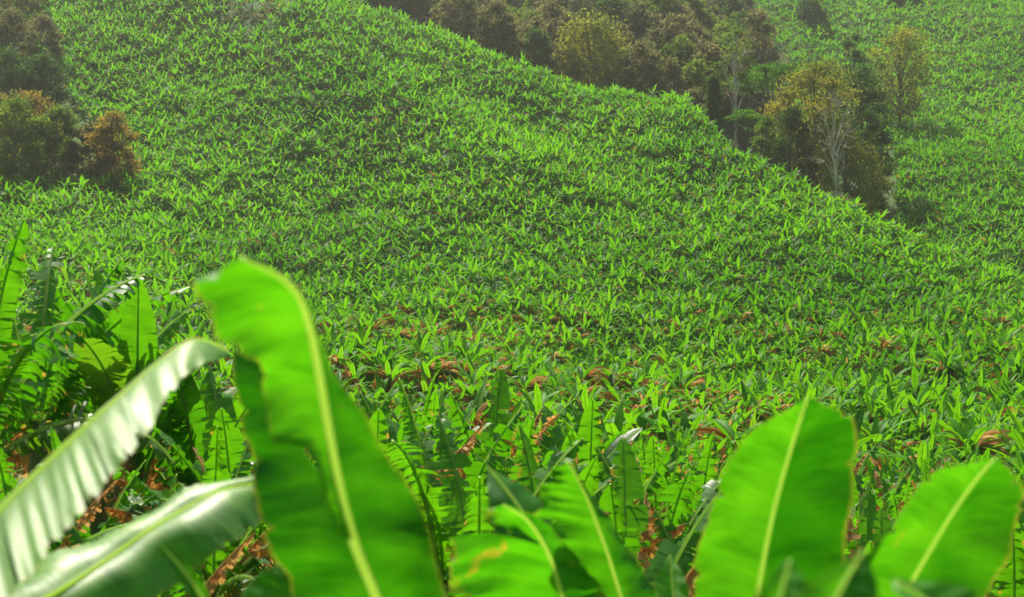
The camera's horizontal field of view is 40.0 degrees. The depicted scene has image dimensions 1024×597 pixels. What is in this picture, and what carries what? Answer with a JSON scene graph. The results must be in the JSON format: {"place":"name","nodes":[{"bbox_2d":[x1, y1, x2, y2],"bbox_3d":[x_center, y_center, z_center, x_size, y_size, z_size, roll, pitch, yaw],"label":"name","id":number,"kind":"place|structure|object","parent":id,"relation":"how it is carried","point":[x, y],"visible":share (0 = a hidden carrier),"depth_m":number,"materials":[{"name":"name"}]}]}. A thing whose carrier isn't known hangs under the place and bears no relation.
{"place":"outdoors","nodes":[
{"label":"outdoors","id":0,"kind":"place"},
{"bbox_2d":[0,0,1023,591],"bbox_3d":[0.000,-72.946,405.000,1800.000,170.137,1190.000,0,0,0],"label":"terrain","id":1,"kind":"structure","parent":0,"point":[246,20],"depth_m":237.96,"materials":[{"name":"green plant"}]},
{"bbox_2d":[0,43,39,121],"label":"bush","id":2,"kind":"object","parent":1,"relation":"on","point":[10,56],"visible":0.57,"depth_m":234.62,"materials":[{"name":"green plant"}]},
{"bbox_2d":[0,3,50,88],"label":"tree","id":3,"kind":"object","parent":1,"relation":"on","point":[12,17],"visible":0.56,"depth_m":255.09,"materials":[{"name":"green plant"}]},
{"bbox_2d":[0,89,51,181],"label":"bush","id":4,"kind":"object","parent":1,"relation":"on","point":[10,110],"visible":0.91,"depth_m":210.15,"materials":[{"name":"green plant"}]},
{"bbox_2d":[0,0,55,19],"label":"tree","id":5,"kind":"object","parent":1,"relation":"on","point":[23,3],"visible":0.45,"depth_m":282.92,"materials":[{"name":"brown plant"}]},
{"bbox_2d":[0,87,62,158],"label":"bush","id":6,"kind":"object","parent":1,"relation":"on","point":[39,108],"visible":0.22,"depth_m":223.18,"materials":[{"name":"brown plant"}]},
{"bbox_2d":[23,10,65,73],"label":"tree","id":7,"kind":"object","parent":1,"relation":"on","point":[41,21],"visible":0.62,"depth_m":261.38,"materials":[{"name":"green plant"}]},
{"bbox_2d":[18,46,76,116],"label":"tree","id":8,"kind":"object","parent":1,"relation":"on","point":[43,59],"visible":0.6,"depth_m":239.25,"materials":[{"name":"green plant"}]},
{"bbox_2d":[24,103,82,179],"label":"bush","id":9,"kind":"object","parent":1,"relation":"on","point":[61,115],"visible":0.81,"depth_m":212.78,"materials":[{"name":"green plant"}]},
{"bbox_2d":[5,427,145,550],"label":"banana plant","id":10,"kind":"object","parent":1,"relation":"on","point":[123,503],"visible":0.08,"depth_m":13.40,"materials":[{"name":"green plant"}]},
{"bbox_2d":[0,440,159,584],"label":"banana plant","id":11,"kind":"object","parent":1,"relation":"on","point":[10,486],"visible":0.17,"depth_m":12.19,"materials":[{"name":"green plant"}]},
{"bbox_2d":[2,320,160,519],"bbox_3d":[-6.522,2.019,21.219,3.061,3.635,2.494,0,0,24],"label":"banana plant","id":12,"kind":"object","parent":1,"relation":"on","point":[17,459],"visible":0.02,"depth_m":20.67,"materials":[{"name":"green plant"}]},
{"bbox_2d":[0,218,174,463],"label":"banana plant","id":13,"kind":"object","parent":1,"relation":"on","point":[19,378],"visible":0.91,"depth_m":14.01,"materials":[{"name":"green plant"}]},
{"bbox_2d":[61,122,113,183],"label":"bush","id":14,"kind":"object","parent":1,"relation":"on","point":[86,151],"visible":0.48,"depth_m":212.97,"materials":[{"name":"green plant"}]},
{"bbox_2d":[0,246,188,554],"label":"banana plant","id":15,"kind":"object","parent":1,"relation":"on","point":[65,388],"visible":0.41,"depth_m":17.52,"materials":[{"name":"green plant"}]},
{"bbox_2d":[84,107,147,187],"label":"bush","id":16,"kind":"object","parent":1,"relation":"on","point":[108,123],"visible":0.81,"depth_m":210.86,"materials":[{"name":"brown plant"}]},
{"bbox_2d":[7,268,236,535],"bbox_3d":[-5.560,1.720,19.070,3.484,4.288,3.797,0,0,35],"label":"banana plant","id":17,"kind":"object","parent":1,"relation":"on","point":[163,336],"visible":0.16,"depth_m":18.99,"materials":[{"name":"green plant"}]},
{"bbox_2d":[0,338,259,596],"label":"banana plant","id":18,"kind":"object","parent":1,"relation":"on","point":[41,503],"visible":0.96,"depth_m":4.43,"materials":[{"name":"green plant"}]},
{"bbox_2d":[64,275,225,515],"bbox_3d":[-4.982,1.902,17.443,2.334,4.394,2.281,0,0,40],"label":"banana plant","id":19,"kind":"object","parent":1,"relation":"on","point":[112,369],"visible":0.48,"depth_m":17.14,"materials":[{"name":"green plant"}]},
{"bbox_2d":[65,474,254,596],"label":"banana plant","id":20,"kind":"object","parent":1,"relation":"on","point":[218,576],"visible":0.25,"depth_m":11.44,"materials":[{"name":"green plant"}]},
{"bbox_2d":[95,372,246,596],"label":"banana plant","id":21,"kind":"object","parent":1,"relation":"on","point":[187,435],"visible":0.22,"depth_m":17.68,"materials":[{"name":"green plant"}]},
{"bbox_2d":[109,411,253,516],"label":"banana plant","id":22,"kind":"object","parent":1,"relation":"on","point":[156,478],"visible":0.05,"depth_m":21.36,"materials":[{"name":"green plant"}]},
{"bbox_2d":[105,426,274,596],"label":"banana plant","id":23,"kind":"object","parent":1,"relation":"on","point":[242,570],"visible":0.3,"depth_m":13.83,"materials":[{"name":"green plant"}]},
{"bbox_2d":[131,364,272,596],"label":"banana plant","id":24,"kind":"object","parent":1,"relation":"on","point":[232,449],"visible":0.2,"depth_m":15.80,"materials":[{"name":"green plant"}]},
{"bbox_2d":[192,256,444,596],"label":"banana plant","id":25,"kind":"object","parent":1,"relation":"on","point":[345,518],"visible":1,"depth_m":3.45,"materials":[{"name":"green plant"}]},
{"bbox_2d":[249,382,397,566],"bbox_3d":[-2.862,3.022,21.995,3.336,3.962,2.718,0,0,-34],"label":"banana plant","id":26,"kind":"object","parent":1,"relation":"on","point":[384,407],"visible":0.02,"depth_m":22.20,"materials":[{"name":"green plant"}]},
{"bbox_2d":[248,409,486,596],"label":"banana plant","id":27,"kind":"object","parent":1,"relation":"on","point":[377,427],"visible":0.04,"depth_m":13.72,"materials":[{"name":"green plant"}]},
{"bbox_2d":[397,0,436,30],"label":"tree","id":28,"kind":"object","parent":1,"relation":"on","point":[421,8],"visible":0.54,"depth_m":300.14,"materials":[{"name":"green plant"}]},
{"bbox_2d":[368,399,476,485],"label":"banana plant","id":29,"kind":"object","parent":1,"relation":"on","point":[429,444],"visible":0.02,"depth_m":17.75,"materials":[{"name":"green plant"}]},
{"bbox_2d":[359,374,492,487],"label":"banana plant","id":30,"kind":"object","parent":1,"relation":"on","point":[422,422],"visible":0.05,"depth_m":19.97,"materials":[{"name":"green plant"}]},
{"bbox_2d":[389,390,489,461],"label":"banana plant","id":31,"kind":"object","parent":1,"relation":"on","point":[438,408],"visible":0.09,"depth_m":23.94,"materials":[{"name":"green plant"}]},
{"bbox_2d":[424,0,465,39],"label":"tree","id":32,"kind":"object","parent":1,"relation":"on","point":[434,8],"visible":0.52,"depth_m":289.21,"materials":[{"name":"green plant"}]},
{"bbox_2d":[315,378,588,596],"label":"banana plant","id":33,"kind":"object","parent":1,"relation":"on","point":[424,487],"visible":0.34,"depth_m":13.23,"materials":[{"name":"green plant"}]},
{"bbox_2d":[0,0,909,221],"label":"undergrowth","id":34,"kind":"object","parent":1,"relation":"on","point":[270,10],"visible":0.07,"depth_m":274.18,"materials":[{"name":"green plant"}]},
{"bbox_2d":[433,0,480,46],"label":"tree","id":35,"kind":"object","parent":1,"relation":"on","point":[447,19],"visible":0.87,"depth_m":285.99,"materials":[{"name":"green plant"}]},
{"bbox_2d":[0,369,935,596],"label":"ground cover","id":36,"kind":"object","parent":1,"relation":"on","point":[21,476],"depth_m":24.41,"materials":[{"name":"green plant"}]},
{"bbox_2d":[451,0,514,58],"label":"tree","id":37,"kind":"object","parent":1,"relation":"on","point":[472,18],"visible":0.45,"depth_m":286.34,"materials":[{"name":"green plant"}]},
{"bbox_2d":[470,0,522,65],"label":"tree","id":38,"kind":"object","parent":1,"relation":"on","point":[495,6],"visible":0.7,"depth_m":277.14,"materials":[{"name":"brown plant"}]},
{"bbox_2d":[489,20,525,65],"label":"tree","id":39,"kind":"object","parent":1,"relation":"on","point":[510,47],"visible":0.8,"depth_m":275.58,"materials":[{"name":"green plant"}]},
{"bbox_2d":[441,368,574,520],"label":"banana plant","id":40,"kind":"object","parent":1,"relation":"on","point":[500,399],"visible":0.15,"depth_m":20.14,"materials":[{"name":"green plant"}]},
{"bbox_2d":[433,414,583,596],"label":"banana plant","id":41,"kind":"object","parent":1,"relation":"on","point":[460,522],"visible":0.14,"depth_m":11.75,"materials":[{"name":"green plant"}]},
{"bbox_2d":[421,416,612,546],"bbox_3d":[0.041,3.038,15.830,2.364,3.446,2.901,0,0,-30],"label":"banana plant","id":42,"kind":"object","parent":1,"relation":"on","point":[529,430],"visible":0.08,"depth_m":15.84,"materials":[{"name":"green plant"}]},
{"bbox_2d":[501,16,534,63],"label":"tree","id":43,"kind":"object","parent":1,"relation":"on","point":[521,25],"visible":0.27,"depth_m":286.09,"materials":[{"name":"green plant"}]},
{"bbox_2d":[419,425,654,579],"bbox_3d":[0.280,2.850,13.655,2.756,3.273,2.246,0,0,40],"label":"banana plant","id":44,"kind":"object","parent":1,"relation":"on","point":[527,462],"visible":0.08,"depth_m":13.58,"materials":[{"name":"green plant"}]},
{"bbox_2d":[522,26,560,78],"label":"tree","id":45,"kind":"object","parent":1,"relation":"on","point":[538,38],"visible":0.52,"depth_m":276.35,"materials":[{"name":"green plant"}]},
{"bbox_2d":[532,39,567,78],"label":"tree","id":46,"kind":"object","parent":1,"relation":"on","point":[558,51],"visible":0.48,"depth_m":278.61,"materials":[{"name":"green plant"}]},
{"bbox_2d":[526,0,579,60],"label":"tree","id":47,"kind":"object","parent":1,"relation":"on","point":[553,8],"visible":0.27,"depth_m":305.45,"materials":[{"name":"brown plant"}]},
{"bbox_2d":[537,13,569,73],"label":"tree","id":48,"kind":"object","parent":1,"relation":"on","point":[552,24],"visible":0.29,"depth_m":300.11,"materials":[{"name":"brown plant"}]},
{"bbox_2d":[449,460,689,596],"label":"banana plant","id":49,"kind":"object","parent":1,"relation":"on","point":[529,549],"visible":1,"depth_m":4.98,"materials":[{"name":"green plant"}]},
{"bbox_2d":[506,404,642,481],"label":"banana plant","id":50,"kind":"object","parent":1,"relation":"on","point":[560,440],"visible":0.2,"depth_m":22.40,"materials":[{"name":"green plant"}]},
{"bbox_2d":[565,0,601,15],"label":"tree","id":51,"kind":"object","parent":1,"relation":"on","point":[578,4],"visible":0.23,"depth_m":329.51,"materials":[{"name":"green plant"}]},
{"bbox_2d":[554,6,637,92],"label":"tree","id":52,"kind":"object","parent":1,"relation":"on","point":[602,73],"visible":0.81,"depth_m":281.09,"materials":[{"name":"green plant"}]},
{"bbox_2d":[504,399,687,541],"bbox_3d":[0.912,3.185,18.340,2.600,3.790,3.191,0,0,-2],"label":"banana plant","id":53,"kind":"object","parent":1,"relation":"on","point":[593,437],"visible":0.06,"depth_m":18.25,"materials":[{"name":"green plant"}]},
{"bbox_2d":[502,419,696,562],"bbox_3d":[0.718,2.885,14.104,2.843,3.377,2.317,0,0,6],"label":"banana plant","id":54,"kind":"object","parent":1,"relation":"on","point":[653,482],"visible":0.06,"depth_m":13.88,"materials":[{"name":"green plant"}]},
{"bbox_2d":[591,0,639,64],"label":"tree","id":55,"kind":"object","parent":1,"relation":"on","point":[610,5],"visible":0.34,"depth_m":318.78,"materials":[{"name":"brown plant"}]},
{"bbox_2d":[617,0,662,42],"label":"tree","id":56,"kind":"object","parent":1,"relation":"on","point":[636,9],"visible":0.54,"depth_m":319.86,"materials":[{"name":"green plant"}]},
{"bbox_2d":[618,37,671,95],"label":"tree","id":57,"kind":"object","parent":1,"relation":"on","point":[643,60],"visible":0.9,"depth_m":276.11,"materials":[{"name":"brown plant"}]},
{"bbox_2d":[626,36,664,85],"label":"tree","id":58,"kind":"object","parent":1,"relation":"on","point":[650,45],"visible":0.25,"depth_m":285.57,"materials":[{"name":"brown plant"}]},
{"bbox_2d":[627,0,678,42],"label":"tree","id":59,"kind":"object","parent":1,"relation":"on","point":[651,5],"visible":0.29,"depth_m":327.85,"materials":[{"name":"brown plant"}]},
{"bbox_2d":[611,435,695,530],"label":"banana plant","id":60,"kind":"object","parent":1,"relation":"on","point":[651,449],"visible":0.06,"depth_m":27.09,"materials":[{"name":"green plant"}]},
{"bbox_2d":[618,438,698,500],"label":"banana plant","id":61,"kind":"object","parent":1,"relation":"on","point":[641,455],"visible":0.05,"depth_m":31.86,"materials":[{"name":"green plant"}]},
{"bbox_2d":[595,428,722,560],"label":"banana plant","id":62,"kind":"object","parent":1,"relation":"on","point":[680,511],"visible":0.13,"depth_m":16.15,"materials":[{"name":"green plant"}]},
{"bbox_2d":[599,437,722,596],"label":"banana plant","id":63,"kind":"object","parent":1,"relation":"on","point":[629,484],"visible":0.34,"depth_m":11.21,"materials":[{"name":"green plant"}]},
{"bbox_2d":[647,53,688,101],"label":"tree","id":64,"kind":"object","parent":1,"relation":"on","point":[670,65],"visible":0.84,"depth_m":274.69,"materials":[{"name":"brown plant"}]},
{"bbox_2d":[646,6,698,76],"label":"tree","id":65,"kind":"object","parent":1,"relation":"on","point":[676,23],"visible":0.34,"depth_m":299.93,"materials":[{"name":"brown plant"}]},
{"bbox_2d":[653,509,693,590],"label":"banana plant","id":66,"kind":"object","parent":1,"relation":"on","point":[668,529],"visible":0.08,"depth_m":13.40,"materials":[{"name":"green plant"}]},
{"bbox_2d":[658,34,695,90],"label":"tree","id":67,"kind":"object","parent":1,"relation":"on","point":[682,44],"visible":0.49,"depth_m":288.17,"materials":[{"name":"green plant"}]},
{"bbox_2d":[672,57,711,110],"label":"tree","id":68,"kind":"object","parent":1,"relation":"on","point":[694,71],"visible":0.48,"depth_m":276.33,"materials":[{"name":"green plant"}]},
{"bbox_2d":[682,85,706,122],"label":"bush","id":69,"kind":"object","parent":1,"relation":"on","point":[700,98],"visible":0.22,"depth_m":253.92,"materials":[{"name":"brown plant"}]},
{"bbox_2d":[611,432,781,540],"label":"banana plant","id":70,"kind":"object","parent":1,"relation":"on","point":[704,465],"visible":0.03,"depth_m":19.24,"materials":[{"name":"green plant"}]},
{"bbox_2d":[683,0,709,24],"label":"tree","id":71,"kind":"object","parent":1,"relation":"on","point":[697,7],"visible":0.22,"depth_m":341.24,"materials":[{"name":"green plant"}]},
{"bbox_2d":[680,16,719,73],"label":"tree","id":72,"kind":"object","parent":1,"relation":"on","point":[696,27],"visible":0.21,"depth_m":306.94,"materials":[{"name":"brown plant"}]},
{"bbox_2d":[679,35,733,103],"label":"tree","id":73,"kind":"object","parent":1,"relation":"on","point":[708,50],"visible":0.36,"depth_m":285.84,"materials":[{"name":"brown plant"}]},
{"bbox_2d":[700,12,724,33],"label":"tree","id":74,"kind":"object","parent":1,"relation":"on","point":[712,19],"visible":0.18,"depth_m":339.38,"materials":[{"name":"green plant"}]},
{"bbox_2d":[703,73,728,153],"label":"conical tree","id":75,"kind":"object","parent":1,"relation":"on","point":[714,102],"visible":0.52,"depth_m":243.66,"materials":[{"name":"green plant"}]},
{"bbox_2d":[707,17,743,52],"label":"tree","id":76,"kind":"object","parent":1,"relation":"on","point":[719,27],"visible":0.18,"depth_m":327.16,"materials":[{"name":"green plant"}]},
{"bbox_2d":[709,30,742,121],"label":"tree","id":77,"kind":"object","parent":1,"relation":"on","point":[723,35],"visible":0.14,"depth_m":308.19,"materials":[{"name":"green plant"}]},
{"bbox_2d":[707,18,763,148],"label":"tree","id":78,"kind":"object","parent":1,"relation":"on","point":[738,76],"visible":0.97,"depth_m":261.63,"materials":[{"name":"green plant"}]},
{"bbox_2d":[720,64,750,128],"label":"tree","id":79,"kind":"object","parent":1,"relation":"on","point":[726,110],"visible":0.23,"depth_m":306.12,"materials":[{"name":"green plant"}]},
{"bbox_2d":[722,0,749,17],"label":"tree","id":80,"kind":"object","parent":1,"relation":"on","point":[731,6],"visible":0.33,"depth_m":372.07,"materials":[{"name":"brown plant"}]},
{"bbox_2d":[723,109,762,152],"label":"tree","id":81,"kind":"object","parent":1,"relation":"on","point":[749,117],"visible":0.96,"depth_m":243.68,"materials":[{"name":"green plant"}]},
{"bbox_2d":[726,6,797,136],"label":"tree","id":82,"kind":"object","parent":1,"relation":"on","point":[756,21],"visible":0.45,"depth_m":299.13,"materials":[{"name":"green plant"}]},
{"bbox_2d":[749,114,787,173],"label":"bush","id":83,"kind":"object","parent":1,"relation":"on","point":[762,129],"visible":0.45,"depth_m":235.38,"materials":[{"name":"green plant"}]},
{"bbox_2d":[726,59,816,179],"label":"tree","id":84,"kind":"object","parent":1,"relation":"on","point":[757,77],"visible":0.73,"depth_m":266.14,"materials":[{"name":"green plant"}]},
{"bbox_2d":[693,397,856,596],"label":"banana plant","id":85,"kind":"object","parent":1,"relation":"on","point":[756,540],"visible":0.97,"depth_m":4.19,"materials":[{"name":"green plant"}]},
{"bbox_2d":[764,105,820,197],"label":"tree","id":86,"kind":"object","parent":1,"relation":"on","point":[790,115],"visible":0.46,"depth_m":238.90,"materials":[{"name":"green plant"}]},
{"bbox_2d":[793,0,831,25],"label":"bush","id":87,"kind":"object","parent":1,"relation":"on","point":[806,6],"visible":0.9,"depth_m":397.98,"materials":[{"name":"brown plant"}]},
{"bbox_2d":[756,45,875,190],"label":"tree","id":88,"kind":"object","parent":1,"relation":"on","point":[817,70],"visible":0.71,"depth_m":243.79,"materials":[{"name":"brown plant"}]},
{"bbox_2d":[800,87,862,208],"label":"bare tree","id":89,"kind":"object","parent":1,"relation":"on","point":[835,171],"visible":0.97,"depth_m":222.35,"materials":[{"name":"grey plant"}]},
{"bbox_2d":[838,33,873,143],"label":"tree","id":90,"kind":"object","parent":1,"relation":"on","point":[856,54],"visible":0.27,"depth_m":299.79,"materials":[{"name":"green plant"}]},
{"bbox_2d":[811,130,906,228],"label":"bush","id":91,"kind":"object","parent":1,"relation":"on","point":[863,195],"visible":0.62,"depth_m":238.06,"materials":[{"name":"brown plant"}]},
{"bbox_2d":[819,56,903,201],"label":"tree","id":92,"kind":"object","parent":1,"relation":"on","point":[860,75],"visible":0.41,"depth_m":260.75,"materials":[{"name":"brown plant"}]},
{"bbox_2d":[837,508,892,591],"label":"banana plant","id":93,"kind":"object","parent":1,"relation":"on","point":[883,528],"visible":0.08,"depth_m":16.23,"materials":[{"name":"green plant"}]},
{"bbox_2d":[839,515,895,587],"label":"banana plant","id":94,"kind":"object","parent":1,"relation":"on","point":[851,548],"visible":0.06,"depth_m":19.58,"materials":[{"name":"green plant"}]},
{"bbox_2d":[848,464,894,534],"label":"banana plant","id":95,"kind":"object","parent":1,"relation":"on","point":[857,514],"visible":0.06,"depth_m":33.84,"materials":[{"name":"green plant"}]},
{"bbox_2d":[848,107,898,220],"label":"tree","id":96,"kind":"object","parent":1,"relation":"on","point":[873,125],"visible":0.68,"depth_m":245.26,"materials":[{"name":"green plant"}]},
{"bbox_2d":[845,481,903,565],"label":"banana plant","id":97,"kind":"object","parent":1,"relation":"on","point":[868,516],"visible":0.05,"depth_m":23.19,"materials":[{"name":"green plant"}]},
{"bbox_2d":[854,458,909,541],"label":"banana plant","id":98,"kind":"object","parent":1,"relation":"on","point":[877,487],"visible":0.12,"depth_m":39.52,"materials":[{"name":"green plant"}]},
{"bbox_2d":[863,474,913,520],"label":"banana plant","id":99,"kind":"object","parent":1,"relation":"on","point":[893,508],"visible":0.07,"depth_m":36.19,"materials":[{"name":"green plant"}]},
{"bbox_2d":[861,21,939,127],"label":"tree","id":100,"kind":"object","parent":1,"relation":"on","point":[906,34],"visible":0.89,"depth_m":313.72,"materials":[{"name":"green plant"}]},
{"bbox_2d":[883,454,924,497],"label":"banana plant","id":101,"kind":"object","parent":1,"relation":"on","point":[892,473],"visible":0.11,"depth_m":49.65,"materials":[{"name":"green plant"}]},
{"bbox_2d":[798,457,1023,596],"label":"banana plant","id":102,"kind":"object","parent":1,"relation":"on","point":[940,542],"visible":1,"depth_m":4.20,"materials":[{"name":"green plant"}]},
{"bbox_2d":[895,459,939,495],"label":"banana plant","id":103,"kind":"object","parent":1,"relation":"on","point":[925,470],"visible":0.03,"depth_m":46.43,"materials":[{"name":"green plant"}]},
{"bbox_2d":[892,446,945,481],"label":"banana plant","id":104,"kind":"object","parent":1,"relation":"on","point":[938,460],"visible":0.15,"depth_m":58.47,"materials":[{"name":"green plant"}]},
{"bbox_2d":[986,521,1023,596],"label":"banana plant","id":105,"kind":"object","parent":1,"relation":"on","point":[1012,572],"visible":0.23,"depth_m":13.85,"materials":[{"name":"green plant"}]},
{"bbox_2d":[987,481,1023,596],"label":"banana plant","id":106,"kind":"object","parent":1,"relation":"on","point":[1020,519],"visible":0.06,"depth_m":18.97,"materials":[{"name":"green plant"}]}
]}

